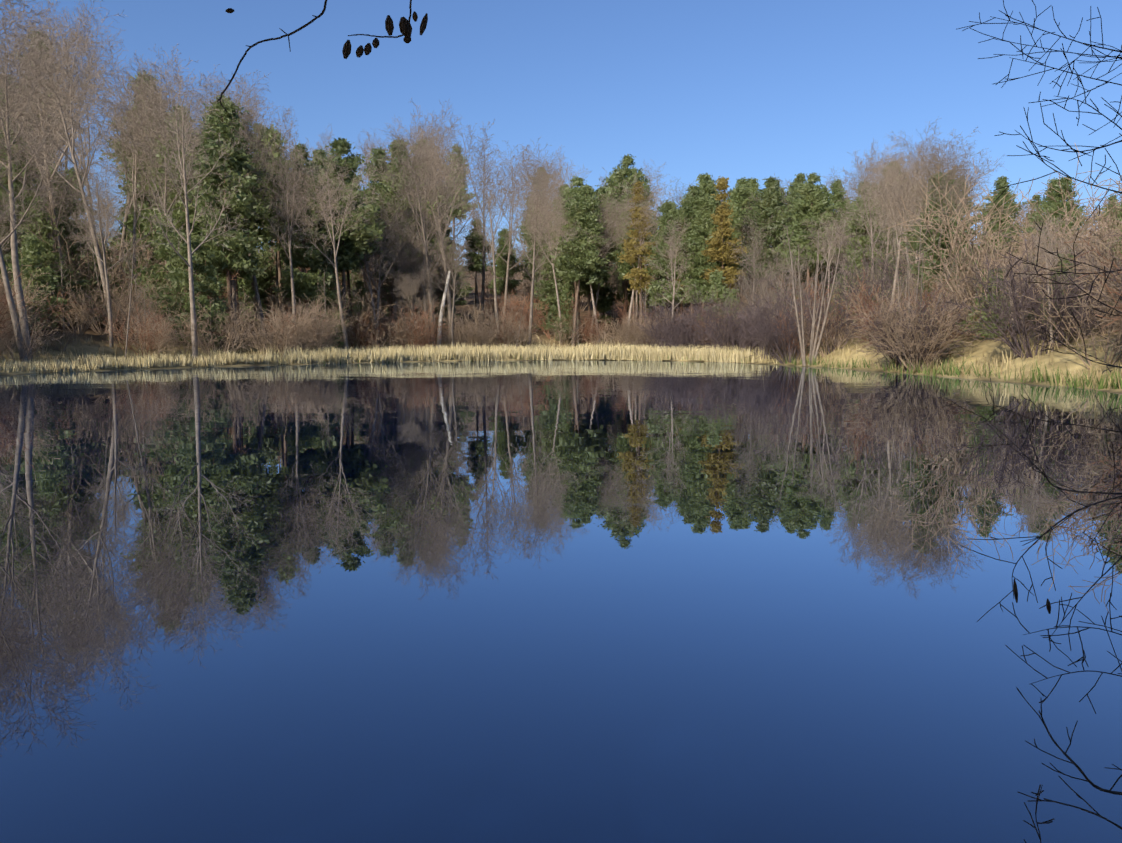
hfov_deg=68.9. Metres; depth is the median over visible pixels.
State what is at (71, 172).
young pine tree
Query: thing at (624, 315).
red shrub
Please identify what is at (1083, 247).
tan shrub
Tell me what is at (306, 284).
pine tree
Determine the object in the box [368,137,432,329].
pine tree
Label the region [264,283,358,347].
tan shrub
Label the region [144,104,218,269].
pine tree
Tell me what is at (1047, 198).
pine tree
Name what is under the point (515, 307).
tan shrub
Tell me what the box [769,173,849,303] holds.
pine tree
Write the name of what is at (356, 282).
red shrub
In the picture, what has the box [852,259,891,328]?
bare tree
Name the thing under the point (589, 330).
red shrub
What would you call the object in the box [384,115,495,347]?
bare tree
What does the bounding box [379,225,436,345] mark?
bare tree
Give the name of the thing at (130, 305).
sapling tree
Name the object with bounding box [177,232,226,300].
young pine tree
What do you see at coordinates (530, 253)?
pine tree
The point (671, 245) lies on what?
bare tree
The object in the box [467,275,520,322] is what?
red shrub
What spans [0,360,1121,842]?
pond water
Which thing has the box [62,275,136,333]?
tan shrub
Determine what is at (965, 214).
pine tree
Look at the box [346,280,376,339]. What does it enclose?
young pine tree
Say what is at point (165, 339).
tan shrub
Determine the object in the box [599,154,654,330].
pine tree
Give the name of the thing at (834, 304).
young pine tree
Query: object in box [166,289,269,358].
tan shrub
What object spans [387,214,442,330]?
bare tree
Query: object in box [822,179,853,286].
pine tree
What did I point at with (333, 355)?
reed bed
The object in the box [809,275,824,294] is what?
young pine tree
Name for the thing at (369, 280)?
bare tree
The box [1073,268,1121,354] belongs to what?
tan shrub
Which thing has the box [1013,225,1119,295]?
tan shrub
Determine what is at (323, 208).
bare tree
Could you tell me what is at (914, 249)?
pine tree
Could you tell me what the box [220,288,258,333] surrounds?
tan shrub
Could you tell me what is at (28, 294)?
tan shrub
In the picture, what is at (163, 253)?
young pine tree
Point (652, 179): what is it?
bare tree
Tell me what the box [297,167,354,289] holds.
pine tree
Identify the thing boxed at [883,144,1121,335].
tan shrub
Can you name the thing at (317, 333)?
tan shrub
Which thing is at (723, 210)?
larch tree
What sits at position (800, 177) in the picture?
pine tree
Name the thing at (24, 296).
tan shrub
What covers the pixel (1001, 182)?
pine tree
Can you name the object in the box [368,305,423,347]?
tan shrub
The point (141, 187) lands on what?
pine tree
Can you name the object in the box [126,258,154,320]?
young pine tree
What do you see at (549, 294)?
young pine tree
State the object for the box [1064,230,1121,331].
red shrub
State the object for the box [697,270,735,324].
young pine tree
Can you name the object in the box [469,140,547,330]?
bare tree
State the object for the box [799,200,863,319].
bare tree
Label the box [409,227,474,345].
bare tree
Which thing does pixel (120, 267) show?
tan shrub
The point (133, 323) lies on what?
tan shrub
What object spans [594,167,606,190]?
bare tree
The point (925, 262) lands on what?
tan shrub
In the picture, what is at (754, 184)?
pine tree
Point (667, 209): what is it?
pine tree
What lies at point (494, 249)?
bare tree
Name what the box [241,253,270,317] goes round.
young pine tree
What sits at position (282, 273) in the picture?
tan shrub
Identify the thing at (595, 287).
pine tree
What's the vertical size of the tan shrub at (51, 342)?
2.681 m
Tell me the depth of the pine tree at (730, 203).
110.46 m
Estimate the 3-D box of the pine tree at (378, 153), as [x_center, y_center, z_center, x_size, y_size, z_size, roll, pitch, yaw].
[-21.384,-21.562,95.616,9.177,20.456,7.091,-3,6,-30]
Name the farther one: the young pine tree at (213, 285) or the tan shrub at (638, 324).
the tan shrub at (638, 324)
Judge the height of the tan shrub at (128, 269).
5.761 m
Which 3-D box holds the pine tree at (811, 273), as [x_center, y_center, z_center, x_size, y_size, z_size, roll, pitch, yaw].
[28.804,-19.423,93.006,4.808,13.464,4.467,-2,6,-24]
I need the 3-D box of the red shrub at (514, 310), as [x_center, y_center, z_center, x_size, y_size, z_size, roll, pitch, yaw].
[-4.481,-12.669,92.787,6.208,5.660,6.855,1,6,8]
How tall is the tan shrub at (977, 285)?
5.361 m
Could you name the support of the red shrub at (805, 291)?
on the ground
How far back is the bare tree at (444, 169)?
102.52 m
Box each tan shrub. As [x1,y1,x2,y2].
[0,252,60,350]
[0,260,94,316]
[0,267,49,325]
[0,268,29,323]
[0,295,28,346]
[0,302,53,348]
[0,306,62,362]
[25,204,203,324]
[31,312,87,351]
[47,282,110,334]
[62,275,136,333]
[78,261,188,340]
[80,215,127,255]
[100,300,163,347]
[107,285,175,329]
[116,280,205,340]
[117,253,163,302]
[121,307,189,357]
[126,309,174,338]
[158,310,214,353]
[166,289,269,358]
[214,300,249,343]
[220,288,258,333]
[234,298,330,356]
[238,307,302,355]
[257,308,319,355]
[262,248,300,306]
[264,275,358,342]
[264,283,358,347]
[269,286,351,350]
[270,311,334,351]
[272,313,339,348]
[283,276,394,348]
[313,327,342,350]
[339,274,422,326]
[346,260,421,306]
[349,318,408,348]
[355,221,481,329]
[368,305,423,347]
[370,289,449,350]
[379,316,398,347]
[421,292,510,347]
[429,327,463,347]
[444,314,505,348]
[449,322,489,349]
[464,259,498,288]
[470,304,540,347]
[487,245,527,278]
[494,321,525,344]
[499,296,538,329]
[499,314,546,348]
[505,303,542,332]
[514,272,548,303]
[516,273,551,301]
[546,272,620,310]
[547,314,592,346]
[577,308,635,345]
[601,262,670,316]
[604,260,628,301]
[609,263,686,317]
[611,307,669,346]
[611,318,654,346]
[616,310,666,347]
[622,316,657,345]
[629,314,656,342]
[699,311,744,350]
[702,275,789,315]
[733,269,793,311]
[793,307,860,356]
[835,270,939,350]
[844,268,993,372]
[854,307,923,363]
[863,245,949,292]
[865,294,990,368]
[882,264,1012,332]
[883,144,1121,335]
[893,241,996,294]
[902,211,1031,320]
[927,245,1041,331]
[928,262,1009,336]
[964,187,1045,264]
[979,210,1039,266]
[994,215,1113,302]
[1008,175,1121,289]
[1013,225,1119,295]
[1017,267,1121,369]
[1046,175,1121,348]
[1054,173,1121,306]
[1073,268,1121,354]
[1076,276,1121,334]
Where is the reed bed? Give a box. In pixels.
[0,328,1121,389]
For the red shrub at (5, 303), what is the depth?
47.16 m
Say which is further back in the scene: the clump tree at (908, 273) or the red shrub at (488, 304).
the red shrub at (488, 304)
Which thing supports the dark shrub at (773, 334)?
on the ground
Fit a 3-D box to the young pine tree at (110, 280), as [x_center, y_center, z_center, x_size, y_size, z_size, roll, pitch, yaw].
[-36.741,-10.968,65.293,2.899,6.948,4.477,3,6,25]
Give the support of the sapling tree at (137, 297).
on the ground
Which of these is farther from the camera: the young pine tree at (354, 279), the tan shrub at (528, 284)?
the tan shrub at (528, 284)
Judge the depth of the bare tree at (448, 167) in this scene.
131.62 m
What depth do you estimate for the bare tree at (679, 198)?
108.34 m
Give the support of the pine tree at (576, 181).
on the ground
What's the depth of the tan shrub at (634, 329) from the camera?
88.11 m
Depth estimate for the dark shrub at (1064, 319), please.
37.55 m
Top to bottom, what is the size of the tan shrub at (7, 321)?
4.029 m
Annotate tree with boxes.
[0,0,58,184]
[0,0,80,362]
[0,0,128,331]
[0,10,108,325]
[0,42,98,268]
[0,56,67,362]
[0,75,40,202]
[0,100,42,205]
[0,126,46,257]
[0,138,94,326]
[0,201,29,261]
[0,214,11,297]
[0,232,68,335]
[8,196,96,324]
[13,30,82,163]
[24,0,128,189]
[31,101,93,187]
[35,163,90,301]
[48,58,122,272]
[50,177,113,305]
[54,255,70,326]
[57,151,147,347]
[59,167,100,275]
[69,209,99,324]
[71,75,180,321]
[72,52,171,311]
[72,181,120,285]
[72,216,109,327]
[72,240,125,321]
[76,35,212,280]
[99,70,169,269]
[99,91,135,175]
[106,44,248,359]
[108,178,162,286]
[109,84,196,314]
[113,239,151,358]
[120,101,177,273]
[126,213,205,332]
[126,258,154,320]
[127,273,158,340]
[140,246,171,269]
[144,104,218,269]
[147,232,229,343]
[161,73,264,279]
[162,87,271,343]
[172,70,300,327]
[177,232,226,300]
[185,94,270,343]
[189,98,280,330]
[195,265,229,345]
[198,74,284,336]
[216,271,257,322]
[238,223,281,315]
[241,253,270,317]
[246,123,268,242]
[246,124,304,322]
[248,131,326,329]
[249,102,313,326]
[261,241,274,302]
[265,130,382,348]
[265,171,344,318]
[270,239,296,304]
[273,143,322,308]
[294,137,386,347]
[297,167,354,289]
[300,254,348,348]
[308,148,326,179]
[309,123,357,157]
[318,268,335,348]
[336,266,363,307]
[338,198,404,338]
[341,158,379,319]
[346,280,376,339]
[354,128,391,189]
[357,212,408,346]
[358,147,395,320]
[360,123,458,346]
[365,120,472,347]
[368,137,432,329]
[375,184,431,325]
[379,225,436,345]
[381,253,411,326]
[382,245,411,320]
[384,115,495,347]
[386,162,447,331]
[387,122,474,326]
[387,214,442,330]
[388,267,437,336]
[390,117,473,313]
[396,114,451,317]
[396,260,437,325]
[408,140,453,311]
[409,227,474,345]
[409,236,436,317]
[410,98,487,320]
[413,123,458,199]
[428,270,462,327]
[431,218,464,311]
[437,271,450,348]
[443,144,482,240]
[446,117,517,322]
[450,152,533,338]
[456,265,473,304]
[458,219,490,318]
[460,224,496,310]
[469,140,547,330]
[485,238,498,266]
[486,228,524,300]
[497,136,572,343]
[501,174,580,340]
[514,305,528,348]
[516,150,560,216]
[516,249,526,296]
[517,197,530,263]
[517,213,548,311]
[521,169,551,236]
[527,247,555,333]
[527,252,566,334]
[530,147,591,316]
[536,164,567,285]
[542,283,579,340]
[544,193,565,302]
[546,176,603,318]
[546,184,568,234]
[546,192,598,334]
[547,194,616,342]
[550,184,612,346]
[552,240,596,327]
[565,308,581,347]
[580,189,611,328]
[586,263,619,323]
[590,185,640,333]
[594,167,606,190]
[594,185,608,302]
[598,185,616,317]
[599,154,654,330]
[601,193,655,331]
[608,171,674,339]
[609,171,643,314]
[609,263,622,292]
[611,273,620,323]
[613,181,659,329]
[615,273,654,324]
[623,221,655,319]
[636,281,648,344]
[637,184,660,315]
[638,217,696,345]
[639,199,688,336]
[640,159,669,212]
[647,217,698,311]
[659,178,696,305]
[659,203,679,314]
[663,194,703,317]
[663,197,688,320]
[665,185,713,320]
[675,173,724,309]
[676,194,725,344]
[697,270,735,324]
[699,176,748,303]
[711,179,731,280]
[711,184,725,306]
[713,288,746,346]
[722,234,804,351]
[723,177,770,309]
[725,191,736,277]
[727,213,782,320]
[727,247,785,356]
[728,177,774,298]
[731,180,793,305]
[733,176,793,302]
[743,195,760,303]
[743,252,790,356]
[751,257,814,349]
[755,243,821,351]
[757,243,790,315]
[758,232,828,350]
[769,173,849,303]
[772,172,807,299]
[773,268,796,311]
[774,179,785,195]
[777,178,799,290]
[779,210,857,365]
[787,183,832,313]
[797,194,831,305]
[797,272,810,306]
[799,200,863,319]
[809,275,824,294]
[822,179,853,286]
[823,169,852,203]
[823,219,853,271]
[823,284,840,323]
[826,233,874,332]
[827,263,842,296]
[832,248,871,323]
[836,141,901,306]
[839,160,875,200]
[840,190,899,273]
[842,136,933,307]
[849,151,923,309]
[849,180,877,267]
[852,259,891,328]
[863,123,983,319]
[864,200,886,268]
[867,118,976,294]
[869,144,903,180]
[873,248,907,307]
[875,183,912,253]
[886,222,960,367]
[889,148,954,277]
[892,138,1013,288]
[895,137,954,176]
[899,172,973,302]
[901,199,952,262]
[907,275,949,327]
[940,276,969,328]
[942,177,981,261]
[956,269,1009,340]
[960,243,982,294]
[974,175,1030,259]
[974,268,1022,337]
[990,248,1043,356]
[1005,197,1036,276]
[1006,209,1082,351]
[1016,252,1043,313]
[1022,176,1098,253]
[1024,195,1045,239]
[1024,253,1091,334]
[1026,177,1074,247]
[1046,223,1121,337]
[1066,227,1093,305]
[1091,194,1121,268]
[1106,192,1121,265]
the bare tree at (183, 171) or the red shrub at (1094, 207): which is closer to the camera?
the bare tree at (183, 171)
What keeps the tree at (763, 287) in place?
on the ground
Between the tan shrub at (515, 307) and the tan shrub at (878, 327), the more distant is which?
the tan shrub at (515, 307)
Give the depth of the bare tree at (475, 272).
111.28 m
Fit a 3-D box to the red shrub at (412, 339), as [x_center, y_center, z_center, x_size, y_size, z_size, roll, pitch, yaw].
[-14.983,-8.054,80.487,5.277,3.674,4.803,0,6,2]
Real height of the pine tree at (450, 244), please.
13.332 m
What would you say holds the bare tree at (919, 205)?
on the ground
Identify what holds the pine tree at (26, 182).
on the ground
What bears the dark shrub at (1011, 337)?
on the ground
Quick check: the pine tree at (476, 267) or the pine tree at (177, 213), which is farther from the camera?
the pine tree at (476, 267)
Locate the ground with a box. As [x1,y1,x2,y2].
[0,249,1121,392]
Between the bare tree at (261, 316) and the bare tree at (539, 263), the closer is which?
the bare tree at (261, 316)
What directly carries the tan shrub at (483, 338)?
on the ground
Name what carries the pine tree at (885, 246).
on the ground
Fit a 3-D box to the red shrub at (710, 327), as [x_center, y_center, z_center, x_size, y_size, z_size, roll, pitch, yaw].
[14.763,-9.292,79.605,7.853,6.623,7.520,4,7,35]
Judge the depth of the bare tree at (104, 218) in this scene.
82.66 m
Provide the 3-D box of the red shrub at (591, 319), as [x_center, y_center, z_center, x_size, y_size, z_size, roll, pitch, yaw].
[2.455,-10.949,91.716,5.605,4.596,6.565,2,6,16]
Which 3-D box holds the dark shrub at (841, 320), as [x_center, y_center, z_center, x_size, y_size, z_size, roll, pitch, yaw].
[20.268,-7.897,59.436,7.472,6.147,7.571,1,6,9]
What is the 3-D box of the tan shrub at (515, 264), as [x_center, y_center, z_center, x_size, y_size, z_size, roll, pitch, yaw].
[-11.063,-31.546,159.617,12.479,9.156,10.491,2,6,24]
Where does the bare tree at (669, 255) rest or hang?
on the ground
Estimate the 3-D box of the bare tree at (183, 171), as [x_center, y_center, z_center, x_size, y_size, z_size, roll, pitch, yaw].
[-25.851,-14.333,56.647,6.809,20.844,8.884,2,6,22]
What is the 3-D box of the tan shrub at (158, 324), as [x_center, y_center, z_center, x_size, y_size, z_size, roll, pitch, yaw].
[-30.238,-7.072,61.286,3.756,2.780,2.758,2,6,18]
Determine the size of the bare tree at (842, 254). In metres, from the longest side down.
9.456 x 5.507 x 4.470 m
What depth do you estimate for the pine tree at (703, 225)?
85.70 m
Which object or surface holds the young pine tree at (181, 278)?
on the ground
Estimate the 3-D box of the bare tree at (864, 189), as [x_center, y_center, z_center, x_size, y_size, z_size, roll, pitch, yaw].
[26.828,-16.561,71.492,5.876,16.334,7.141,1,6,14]
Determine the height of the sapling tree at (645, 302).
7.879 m
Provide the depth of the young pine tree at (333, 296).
74.84 m
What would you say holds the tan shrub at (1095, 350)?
on the ground
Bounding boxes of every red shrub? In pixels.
[0,268,31,345]
[5,289,76,337]
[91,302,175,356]
[163,260,247,333]
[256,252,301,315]
[264,306,329,349]
[297,267,346,292]
[306,262,377,305]
[339,302,395,350]
[375,297,450,346]
[385,325,430,348]
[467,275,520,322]
[489,320,521,347]
[497,289,541,330]
[499,308,529,334]
[511,291,541,331]
[522,292,587,338]
[557,305,604,342]
[568,312,612,343]
[613,295,670,330]
[686,292,743,346]
[769,269,839,324]
[773,305,843,359]
[791,280,862,341]
[842,268,986,366]
[927,283,977,337]
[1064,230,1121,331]
[1078,193,1120,252]
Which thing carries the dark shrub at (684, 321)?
on the ground
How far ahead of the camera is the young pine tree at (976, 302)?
45.66 m
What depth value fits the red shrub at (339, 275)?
102.19 m
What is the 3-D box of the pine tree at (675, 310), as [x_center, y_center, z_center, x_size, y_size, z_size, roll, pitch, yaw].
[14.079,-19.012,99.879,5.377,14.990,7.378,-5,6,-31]
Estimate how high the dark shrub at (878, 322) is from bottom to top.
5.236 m
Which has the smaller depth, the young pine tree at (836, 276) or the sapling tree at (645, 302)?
the sapling tree at (645, 302)
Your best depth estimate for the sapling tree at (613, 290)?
101.61 m
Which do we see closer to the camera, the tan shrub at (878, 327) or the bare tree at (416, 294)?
the tan shrub at (878, 327)
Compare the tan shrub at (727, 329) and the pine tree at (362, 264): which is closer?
the tan shrub at (727, 329)
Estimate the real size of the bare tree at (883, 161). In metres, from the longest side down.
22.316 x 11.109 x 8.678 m
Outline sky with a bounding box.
[0,0,1121,265]
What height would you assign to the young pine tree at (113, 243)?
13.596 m
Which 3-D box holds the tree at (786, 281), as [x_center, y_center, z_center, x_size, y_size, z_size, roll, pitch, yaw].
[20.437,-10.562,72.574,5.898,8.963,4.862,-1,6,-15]
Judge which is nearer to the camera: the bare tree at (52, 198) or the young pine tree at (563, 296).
the bare tree at (52, 198)
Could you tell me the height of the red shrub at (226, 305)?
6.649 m
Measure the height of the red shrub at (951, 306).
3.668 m
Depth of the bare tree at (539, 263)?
92.86 m
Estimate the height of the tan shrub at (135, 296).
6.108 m
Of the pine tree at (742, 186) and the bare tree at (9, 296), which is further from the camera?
the pine tree at (742, 186)
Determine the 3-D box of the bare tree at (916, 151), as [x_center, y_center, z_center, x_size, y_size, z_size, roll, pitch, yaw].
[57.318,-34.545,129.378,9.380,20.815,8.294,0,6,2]
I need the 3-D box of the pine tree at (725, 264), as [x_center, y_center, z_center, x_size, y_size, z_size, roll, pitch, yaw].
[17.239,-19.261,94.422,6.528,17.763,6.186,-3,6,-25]
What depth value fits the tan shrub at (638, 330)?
86.31 m
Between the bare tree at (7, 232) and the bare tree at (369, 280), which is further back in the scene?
the bare tree at (369, 280)
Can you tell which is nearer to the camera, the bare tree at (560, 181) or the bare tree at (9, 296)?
the bare tree at (9, 296)
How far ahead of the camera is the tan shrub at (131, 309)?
63.20 m
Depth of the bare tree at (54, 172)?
61.85 m
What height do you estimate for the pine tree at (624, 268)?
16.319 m
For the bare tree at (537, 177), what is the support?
on the ground
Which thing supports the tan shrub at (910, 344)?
on the ground
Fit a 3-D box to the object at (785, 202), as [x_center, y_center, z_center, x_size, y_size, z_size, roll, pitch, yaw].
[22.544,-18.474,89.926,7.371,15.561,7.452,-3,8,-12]
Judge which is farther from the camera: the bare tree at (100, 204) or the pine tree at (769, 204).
the pine tree at (769, 204)
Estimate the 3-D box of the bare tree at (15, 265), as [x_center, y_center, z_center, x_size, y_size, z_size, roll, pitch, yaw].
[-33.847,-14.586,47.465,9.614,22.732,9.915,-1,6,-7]
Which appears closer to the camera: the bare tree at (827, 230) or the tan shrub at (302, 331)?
the tan shrub at (302, 331)
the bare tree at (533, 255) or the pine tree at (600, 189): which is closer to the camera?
the bare tree at (533, 255)
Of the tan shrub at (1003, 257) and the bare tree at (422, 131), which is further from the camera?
the bare tree at (422, 131)
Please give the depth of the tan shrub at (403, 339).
79.29 m
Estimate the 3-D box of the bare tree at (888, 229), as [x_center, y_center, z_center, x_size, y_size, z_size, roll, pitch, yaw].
[25.314,-13.663,63.216,5.883,13.228,4.740,-4,7,-39]
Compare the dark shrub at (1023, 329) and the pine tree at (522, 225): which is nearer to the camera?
the dark shrub at (1023, 329)
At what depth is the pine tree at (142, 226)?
73.00 m
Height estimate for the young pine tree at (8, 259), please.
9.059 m
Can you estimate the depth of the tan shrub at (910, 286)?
51.93 m
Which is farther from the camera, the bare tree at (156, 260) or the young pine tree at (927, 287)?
the bare tree at (156, 260)
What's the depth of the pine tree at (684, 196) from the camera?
90.11 m
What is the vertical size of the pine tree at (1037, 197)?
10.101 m
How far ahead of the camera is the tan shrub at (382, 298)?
91.51 m
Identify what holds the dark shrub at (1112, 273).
on the ground
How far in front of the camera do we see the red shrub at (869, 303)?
46.89 m
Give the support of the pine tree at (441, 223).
on the ground
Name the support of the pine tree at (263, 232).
on the ground
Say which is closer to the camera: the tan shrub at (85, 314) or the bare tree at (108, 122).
the tan shrub at (85, 314)
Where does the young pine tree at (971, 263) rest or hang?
on the ground
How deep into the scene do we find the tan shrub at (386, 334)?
81.91 m
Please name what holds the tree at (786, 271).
on the ground
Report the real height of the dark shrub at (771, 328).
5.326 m
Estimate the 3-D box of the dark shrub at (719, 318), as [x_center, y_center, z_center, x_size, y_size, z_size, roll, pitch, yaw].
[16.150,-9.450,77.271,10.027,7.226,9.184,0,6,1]
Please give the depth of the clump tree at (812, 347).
56.86 m
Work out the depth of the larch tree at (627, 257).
88.36 m
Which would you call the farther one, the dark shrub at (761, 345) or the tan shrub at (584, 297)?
the tan shrub at (584, 297)
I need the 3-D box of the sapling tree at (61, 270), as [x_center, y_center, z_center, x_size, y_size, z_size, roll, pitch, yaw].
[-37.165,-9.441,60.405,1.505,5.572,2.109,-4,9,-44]
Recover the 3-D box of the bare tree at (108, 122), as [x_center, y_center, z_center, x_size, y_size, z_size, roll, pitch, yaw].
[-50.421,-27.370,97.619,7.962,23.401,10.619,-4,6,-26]
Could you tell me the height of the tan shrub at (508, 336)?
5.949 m
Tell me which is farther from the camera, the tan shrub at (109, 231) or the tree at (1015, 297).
the tan shrub at (109, 231)
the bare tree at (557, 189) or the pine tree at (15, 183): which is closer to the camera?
the pine tree at (15, 183)
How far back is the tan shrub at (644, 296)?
107.57 m
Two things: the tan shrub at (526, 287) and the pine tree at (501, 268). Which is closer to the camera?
the pine tree at (501, 268)
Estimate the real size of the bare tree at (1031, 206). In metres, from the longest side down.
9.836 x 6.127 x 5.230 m
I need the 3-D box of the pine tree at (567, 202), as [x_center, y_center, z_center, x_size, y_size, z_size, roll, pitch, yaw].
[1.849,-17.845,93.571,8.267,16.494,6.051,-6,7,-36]
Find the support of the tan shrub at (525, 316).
on the ground
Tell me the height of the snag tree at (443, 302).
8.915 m
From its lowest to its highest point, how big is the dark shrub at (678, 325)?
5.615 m
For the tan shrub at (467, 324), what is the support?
on the ground
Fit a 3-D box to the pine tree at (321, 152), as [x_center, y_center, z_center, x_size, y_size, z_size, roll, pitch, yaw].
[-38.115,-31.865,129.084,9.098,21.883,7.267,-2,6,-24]
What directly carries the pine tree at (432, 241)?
on the ground
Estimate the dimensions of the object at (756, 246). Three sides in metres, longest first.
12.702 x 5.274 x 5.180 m
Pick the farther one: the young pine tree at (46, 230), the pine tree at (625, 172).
the pine tree at (625, 172)
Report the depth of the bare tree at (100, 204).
57.80 m
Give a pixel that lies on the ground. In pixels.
(986, 350)
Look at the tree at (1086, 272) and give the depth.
38.19 m
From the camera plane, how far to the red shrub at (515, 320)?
91.76 m
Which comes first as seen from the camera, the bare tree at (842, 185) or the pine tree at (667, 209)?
the pine tree at (667, 209)
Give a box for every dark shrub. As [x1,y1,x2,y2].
[630,284,717,347]
[637,314,691,346]
[650,312,712,350]
[653,303,704,345]
[660,303,720,347]
[663,317,702,347]
[673,322,716,348]
[678,289,774,349]
[683,285,798,353]
[698,309,756,350]
[714,311,779,353]
[728,262,853,363]
[733,292,806,358]
[740,304,810,355]
[749,297,812,358]
[762,319,810,360]
[790,277,892,354]
[823,224,924,328]
[846,279,962,368]
[868,297,967,371]
[944,240,1119,357]
[970,284,1087,356]
[977,212,1116,340]
[1010,257,1118,347]
[1085,232,1121,327]
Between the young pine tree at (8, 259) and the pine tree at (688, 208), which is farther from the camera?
the pine tree at (688, 208)
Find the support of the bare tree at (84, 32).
on the ground
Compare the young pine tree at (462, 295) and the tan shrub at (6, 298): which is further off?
the young pine tree at (462, 295)
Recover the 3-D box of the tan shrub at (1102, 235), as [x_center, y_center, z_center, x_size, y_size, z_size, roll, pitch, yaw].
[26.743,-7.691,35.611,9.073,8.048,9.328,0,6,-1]
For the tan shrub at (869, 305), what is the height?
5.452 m
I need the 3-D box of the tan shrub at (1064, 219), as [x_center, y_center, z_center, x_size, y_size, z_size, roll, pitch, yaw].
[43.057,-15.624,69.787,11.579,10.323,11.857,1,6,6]
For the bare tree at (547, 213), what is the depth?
87.57 m
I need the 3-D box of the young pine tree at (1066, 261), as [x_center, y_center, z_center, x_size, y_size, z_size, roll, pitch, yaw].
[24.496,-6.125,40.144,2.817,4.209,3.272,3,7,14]
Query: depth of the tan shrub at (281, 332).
64.72 m
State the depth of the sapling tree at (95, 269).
62.71 m
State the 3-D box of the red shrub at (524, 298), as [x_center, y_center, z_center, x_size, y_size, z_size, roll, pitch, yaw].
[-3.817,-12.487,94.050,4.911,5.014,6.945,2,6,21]
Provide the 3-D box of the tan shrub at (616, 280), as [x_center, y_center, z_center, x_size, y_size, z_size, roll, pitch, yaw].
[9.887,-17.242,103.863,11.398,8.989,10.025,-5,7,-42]
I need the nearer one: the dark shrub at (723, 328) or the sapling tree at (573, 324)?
the dark shrub at (723, 328)
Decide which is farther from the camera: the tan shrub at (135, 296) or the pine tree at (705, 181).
the pine tree at (705, 181)
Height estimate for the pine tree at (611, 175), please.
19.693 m
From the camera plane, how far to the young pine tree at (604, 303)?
101.50 m
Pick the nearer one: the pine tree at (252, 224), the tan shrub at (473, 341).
the pine tree at (252, 224)
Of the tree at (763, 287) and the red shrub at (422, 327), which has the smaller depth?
the tree at (763, 287)
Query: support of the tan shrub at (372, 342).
on the ground
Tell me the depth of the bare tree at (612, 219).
90.18 m
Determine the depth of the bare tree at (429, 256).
90.70 m
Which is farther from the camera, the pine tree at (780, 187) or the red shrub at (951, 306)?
the pine tree at (780, 187)
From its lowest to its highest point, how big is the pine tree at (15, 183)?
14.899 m
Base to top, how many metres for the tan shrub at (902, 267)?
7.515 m
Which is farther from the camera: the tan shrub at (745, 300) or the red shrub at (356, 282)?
the red shrub at (356, 282)
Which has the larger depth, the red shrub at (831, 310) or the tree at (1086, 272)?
the red shrub at (831, 310)
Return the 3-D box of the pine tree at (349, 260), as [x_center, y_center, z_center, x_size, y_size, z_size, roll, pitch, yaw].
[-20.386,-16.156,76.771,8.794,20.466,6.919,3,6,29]
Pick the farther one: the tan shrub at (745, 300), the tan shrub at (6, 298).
the tan shrub at (745, 300)
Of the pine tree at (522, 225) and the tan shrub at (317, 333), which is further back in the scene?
the pine tree at (522, 225)
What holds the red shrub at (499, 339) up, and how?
on the ground
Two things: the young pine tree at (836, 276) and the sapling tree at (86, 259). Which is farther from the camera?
the young pine tree at (836, 276)
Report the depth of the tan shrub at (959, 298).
48.09 m
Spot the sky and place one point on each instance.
(735, 90)
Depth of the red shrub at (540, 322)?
91.50 m
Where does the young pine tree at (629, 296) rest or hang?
on the ground
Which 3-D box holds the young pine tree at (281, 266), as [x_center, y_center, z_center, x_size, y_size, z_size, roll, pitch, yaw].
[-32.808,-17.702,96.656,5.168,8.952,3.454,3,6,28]
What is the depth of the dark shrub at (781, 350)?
64.23 m
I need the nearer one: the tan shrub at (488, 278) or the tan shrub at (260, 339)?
the tan shrub at (260, 339)
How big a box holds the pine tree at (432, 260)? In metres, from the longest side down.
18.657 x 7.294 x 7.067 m
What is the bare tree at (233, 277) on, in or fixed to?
on the ground
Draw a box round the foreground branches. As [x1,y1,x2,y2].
[217,0,1121,842]
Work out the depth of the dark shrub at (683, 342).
77.08 m
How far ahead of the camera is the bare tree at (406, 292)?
79.83 m
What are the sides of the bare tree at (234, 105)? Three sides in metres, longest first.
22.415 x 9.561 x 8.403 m
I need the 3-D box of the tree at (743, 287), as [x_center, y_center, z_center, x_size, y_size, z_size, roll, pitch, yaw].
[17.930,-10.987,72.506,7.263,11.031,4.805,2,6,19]
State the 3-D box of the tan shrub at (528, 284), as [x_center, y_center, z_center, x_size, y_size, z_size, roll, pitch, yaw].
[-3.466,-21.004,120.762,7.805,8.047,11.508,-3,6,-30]
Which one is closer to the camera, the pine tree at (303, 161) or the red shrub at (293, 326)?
the red shrub at (293, 326)

